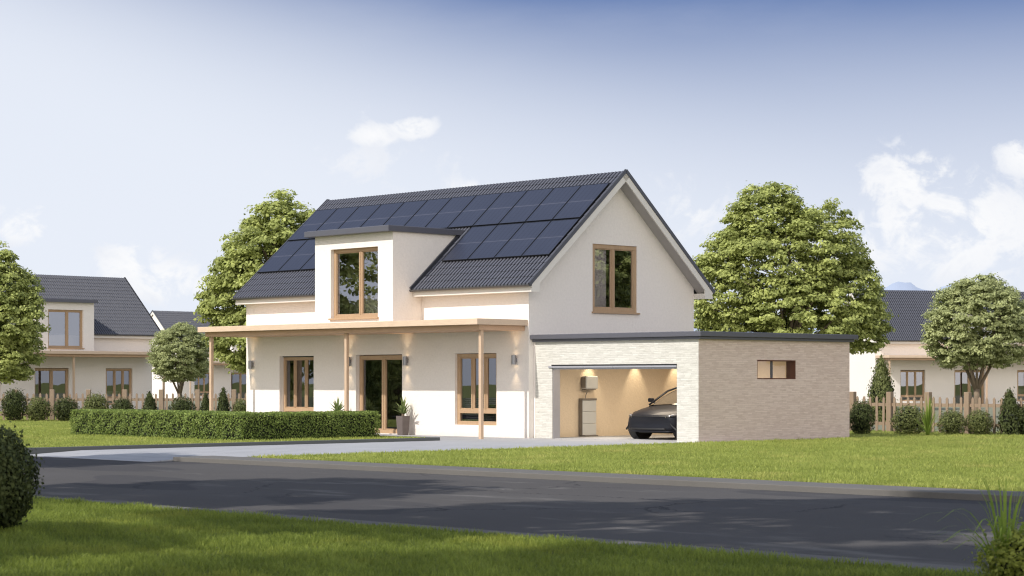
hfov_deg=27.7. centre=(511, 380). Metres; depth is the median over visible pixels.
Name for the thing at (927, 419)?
grass tuft
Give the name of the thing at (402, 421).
potted plant
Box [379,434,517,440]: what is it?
terrace
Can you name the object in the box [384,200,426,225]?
solar panel
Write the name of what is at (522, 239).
solar panel
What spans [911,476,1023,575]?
grass tuft
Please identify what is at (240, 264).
leafy tree
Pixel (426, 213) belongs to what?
solar panel
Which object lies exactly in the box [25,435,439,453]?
lawn kerb
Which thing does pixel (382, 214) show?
solar panel
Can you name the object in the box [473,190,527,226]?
solar panel
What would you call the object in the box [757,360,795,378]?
window
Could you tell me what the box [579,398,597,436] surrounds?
battery cabinet
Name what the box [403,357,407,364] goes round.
wall light
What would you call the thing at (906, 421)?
bush
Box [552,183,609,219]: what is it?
solar panel
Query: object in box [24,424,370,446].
lawn
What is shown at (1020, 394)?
window
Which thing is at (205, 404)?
bush
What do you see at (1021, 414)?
bush
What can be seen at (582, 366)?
garage door
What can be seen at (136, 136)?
sky
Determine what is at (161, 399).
picket fence
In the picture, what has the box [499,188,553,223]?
solar panel
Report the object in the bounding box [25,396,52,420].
bush
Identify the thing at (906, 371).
window
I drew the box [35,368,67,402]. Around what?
terrace door
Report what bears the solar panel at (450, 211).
attached to the detached house at (376, 304)
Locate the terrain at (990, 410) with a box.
[0,401,1021,441]
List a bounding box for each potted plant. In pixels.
[330,398,343,410]
[392,396,411,434]
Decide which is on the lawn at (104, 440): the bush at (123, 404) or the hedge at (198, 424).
the hedge at (198, 424)
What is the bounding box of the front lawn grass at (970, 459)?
[247,429,1023,491]
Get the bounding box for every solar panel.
[257,240,306,272]
[278,239,314,271]
[288,208,337,240]
[300,254,314,269]
[309,206,358,238]
[339,204,381,228]
[361,202,403,226]
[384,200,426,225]
[404,197,451,226]
[426,195,475,228]
[442,225,496,261]
[448,193,500,228]
[468,223,523,259]
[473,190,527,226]
[494,221,550,257]
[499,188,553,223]
[522,218,579,256]
[525,185,581,221]
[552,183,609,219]
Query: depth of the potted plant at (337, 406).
62.80 m
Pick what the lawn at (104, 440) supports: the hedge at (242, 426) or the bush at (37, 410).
the hedge at (242, 426)
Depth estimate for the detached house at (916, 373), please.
133.84 m
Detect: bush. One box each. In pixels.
[0,388,27,420]
[0,421,44,528]
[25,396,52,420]
[50,396,79,420]
[79,392,110,412]
[109,397,135,408]
[141,391,156,409]
[168,396,196,410]
[199,392,208,410]
[216,387,230,410]
[231,396,245,411]
[849,399,876,434]
[865,354,898,421]
[889,404,924,434]
[937,409,966,434]
[964,409,994,434]
[964,513,1023,575]
[993,387,1023,434]
[1016,402,1023,434]
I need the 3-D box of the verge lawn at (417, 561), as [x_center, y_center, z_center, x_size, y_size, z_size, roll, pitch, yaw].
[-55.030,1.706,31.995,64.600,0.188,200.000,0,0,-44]
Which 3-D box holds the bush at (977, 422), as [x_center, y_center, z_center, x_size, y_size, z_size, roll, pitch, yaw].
[13.594,1.204,60.484,0.984,0.910,0.938,0,0,-10]
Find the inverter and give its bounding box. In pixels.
[581,376,597,397]
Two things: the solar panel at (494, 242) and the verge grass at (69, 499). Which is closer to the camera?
the verge grass at (69, 499)
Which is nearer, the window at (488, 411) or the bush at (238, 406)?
the window at (488, 411)
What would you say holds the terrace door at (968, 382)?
in the detached house at (916, 373)
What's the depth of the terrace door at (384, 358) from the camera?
62.18 m
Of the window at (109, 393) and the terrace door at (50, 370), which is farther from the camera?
the window at (109, 393)
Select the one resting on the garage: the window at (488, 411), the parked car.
the parked car
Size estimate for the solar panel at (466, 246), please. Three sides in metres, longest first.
1.600 x 1.095 x 0.090 m
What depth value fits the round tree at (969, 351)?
89.01 m
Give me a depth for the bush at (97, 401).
78.16 m
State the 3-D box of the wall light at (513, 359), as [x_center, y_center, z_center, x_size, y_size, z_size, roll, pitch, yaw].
[0.058,-0.570,57.789,0.163,0.260,0.130,0,0,-44]
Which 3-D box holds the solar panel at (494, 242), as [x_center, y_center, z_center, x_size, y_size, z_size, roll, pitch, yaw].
[-0.450,-3.989,59.998,1.095,0.090,1.600,0,41,46]
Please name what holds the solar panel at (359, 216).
attached to the detached house at (376, 304)
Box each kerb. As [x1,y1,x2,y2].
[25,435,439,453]
[33,495,991,574]
[173,442,1023,502]
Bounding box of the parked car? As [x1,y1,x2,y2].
[626,387,676,438]
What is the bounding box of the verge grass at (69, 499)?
[29,496,138,507]
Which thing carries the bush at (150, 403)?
on the terrain at (990, 410)
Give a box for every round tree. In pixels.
[146,321,208,397]
[918,272,1023,412]
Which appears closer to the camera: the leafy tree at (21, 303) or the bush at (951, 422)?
the bush at (951, 422)
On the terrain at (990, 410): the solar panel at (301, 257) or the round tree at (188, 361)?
the round tree at (188, 361)
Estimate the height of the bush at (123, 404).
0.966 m
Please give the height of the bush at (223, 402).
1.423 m
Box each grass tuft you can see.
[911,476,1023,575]
[915,396,938,435]
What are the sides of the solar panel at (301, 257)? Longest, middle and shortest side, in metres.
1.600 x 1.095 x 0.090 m
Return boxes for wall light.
[248,361,253,368]
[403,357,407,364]
[511,355,516,364]
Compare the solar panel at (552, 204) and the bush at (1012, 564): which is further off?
the solar panel at (552, 204)
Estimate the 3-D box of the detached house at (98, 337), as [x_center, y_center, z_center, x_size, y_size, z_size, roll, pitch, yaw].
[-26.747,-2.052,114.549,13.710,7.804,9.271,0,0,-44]
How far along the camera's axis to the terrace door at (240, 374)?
178.18 m
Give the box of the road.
[17,456,1023,567]
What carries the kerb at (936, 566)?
on the road
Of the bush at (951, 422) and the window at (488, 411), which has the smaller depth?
the window at (488, 411)
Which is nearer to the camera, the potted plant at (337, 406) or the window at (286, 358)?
the potted plant at (337, 406)
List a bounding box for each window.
[48,309,84,348]
[106,368,131,404]
[194,373,208,395]
[283,356,313,411]
[328,247,378,319]
[457,353,495,424]
[592,244,639,314]
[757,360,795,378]
[900,370,923,400]
[1017,370,1023,401]
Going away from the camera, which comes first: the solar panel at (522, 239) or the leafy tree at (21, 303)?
the solar panel at (522, 239)
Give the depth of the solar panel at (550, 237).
58.34 m
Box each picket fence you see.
[0,389,245,420]
[849,392,1023,433]
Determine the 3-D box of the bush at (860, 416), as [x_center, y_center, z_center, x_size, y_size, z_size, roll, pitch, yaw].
[10.279,1.102,61.012,0.916,1.116,0.916,0,0,-44]
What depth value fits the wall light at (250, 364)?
66.52 m
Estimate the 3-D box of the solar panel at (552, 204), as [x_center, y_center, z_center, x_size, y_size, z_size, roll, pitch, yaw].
[1.212,-5.082,60.070,1.095,0.090,1.600,0,41,46]
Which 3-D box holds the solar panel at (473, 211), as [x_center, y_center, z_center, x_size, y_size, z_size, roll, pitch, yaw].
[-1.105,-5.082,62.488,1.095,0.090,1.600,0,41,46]
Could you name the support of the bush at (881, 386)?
on the terrain at (990, 410)
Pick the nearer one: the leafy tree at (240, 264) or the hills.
the leafy tree at (240, 264)
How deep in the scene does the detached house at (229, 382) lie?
176.50 m
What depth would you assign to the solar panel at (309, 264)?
65.56 m
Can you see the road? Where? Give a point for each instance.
(858, 526)
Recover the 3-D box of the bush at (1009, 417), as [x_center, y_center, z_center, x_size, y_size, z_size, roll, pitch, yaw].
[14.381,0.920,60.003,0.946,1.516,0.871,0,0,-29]
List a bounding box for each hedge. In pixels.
[69,409,248,439]
[215,410,380,440]
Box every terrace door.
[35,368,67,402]
[231,373,245,397]
[360,355,401,433]
[954,370,983,403]
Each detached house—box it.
[0,274,164,410]
[150,310,245,397]
[198,169,714,438]
[845,290,1023,403]
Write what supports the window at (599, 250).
in the detached house at (376, 304)
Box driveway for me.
[31,438,685,461]
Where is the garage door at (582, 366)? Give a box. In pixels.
[548,364,676,368]
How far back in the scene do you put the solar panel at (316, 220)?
68.14 m
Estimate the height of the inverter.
0.632 m
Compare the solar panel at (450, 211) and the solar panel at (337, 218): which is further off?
the solar panel at (337, 218)
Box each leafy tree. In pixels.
[0,240,51,384]
[193,189,315,374]
[692,181,898,354]
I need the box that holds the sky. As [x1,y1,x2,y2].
[0,0,1023,314]
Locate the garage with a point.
(744, 386)
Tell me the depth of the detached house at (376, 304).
60.69 m
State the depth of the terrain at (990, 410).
111.72 m
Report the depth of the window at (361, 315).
61.32 m
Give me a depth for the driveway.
48.80 m
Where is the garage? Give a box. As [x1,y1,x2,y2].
[530,331,857,442]
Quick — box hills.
[694,282,951,332]
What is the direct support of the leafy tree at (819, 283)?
on the terrain at (990, 410)
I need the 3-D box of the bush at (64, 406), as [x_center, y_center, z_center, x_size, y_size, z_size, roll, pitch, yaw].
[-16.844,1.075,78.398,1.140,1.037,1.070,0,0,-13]
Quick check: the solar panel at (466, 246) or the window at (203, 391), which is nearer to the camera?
the solar panel at (466, 246)
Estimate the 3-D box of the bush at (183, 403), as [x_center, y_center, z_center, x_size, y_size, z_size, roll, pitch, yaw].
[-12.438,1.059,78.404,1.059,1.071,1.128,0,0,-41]
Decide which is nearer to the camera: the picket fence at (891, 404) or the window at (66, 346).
the picket fence at (891, 404)
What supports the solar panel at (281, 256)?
attached to the detached house at (376, 304)
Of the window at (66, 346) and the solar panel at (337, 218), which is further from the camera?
the window at (66, 346)
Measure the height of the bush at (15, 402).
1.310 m
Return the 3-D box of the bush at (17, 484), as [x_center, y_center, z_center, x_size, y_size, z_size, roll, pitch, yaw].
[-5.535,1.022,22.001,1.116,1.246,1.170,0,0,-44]

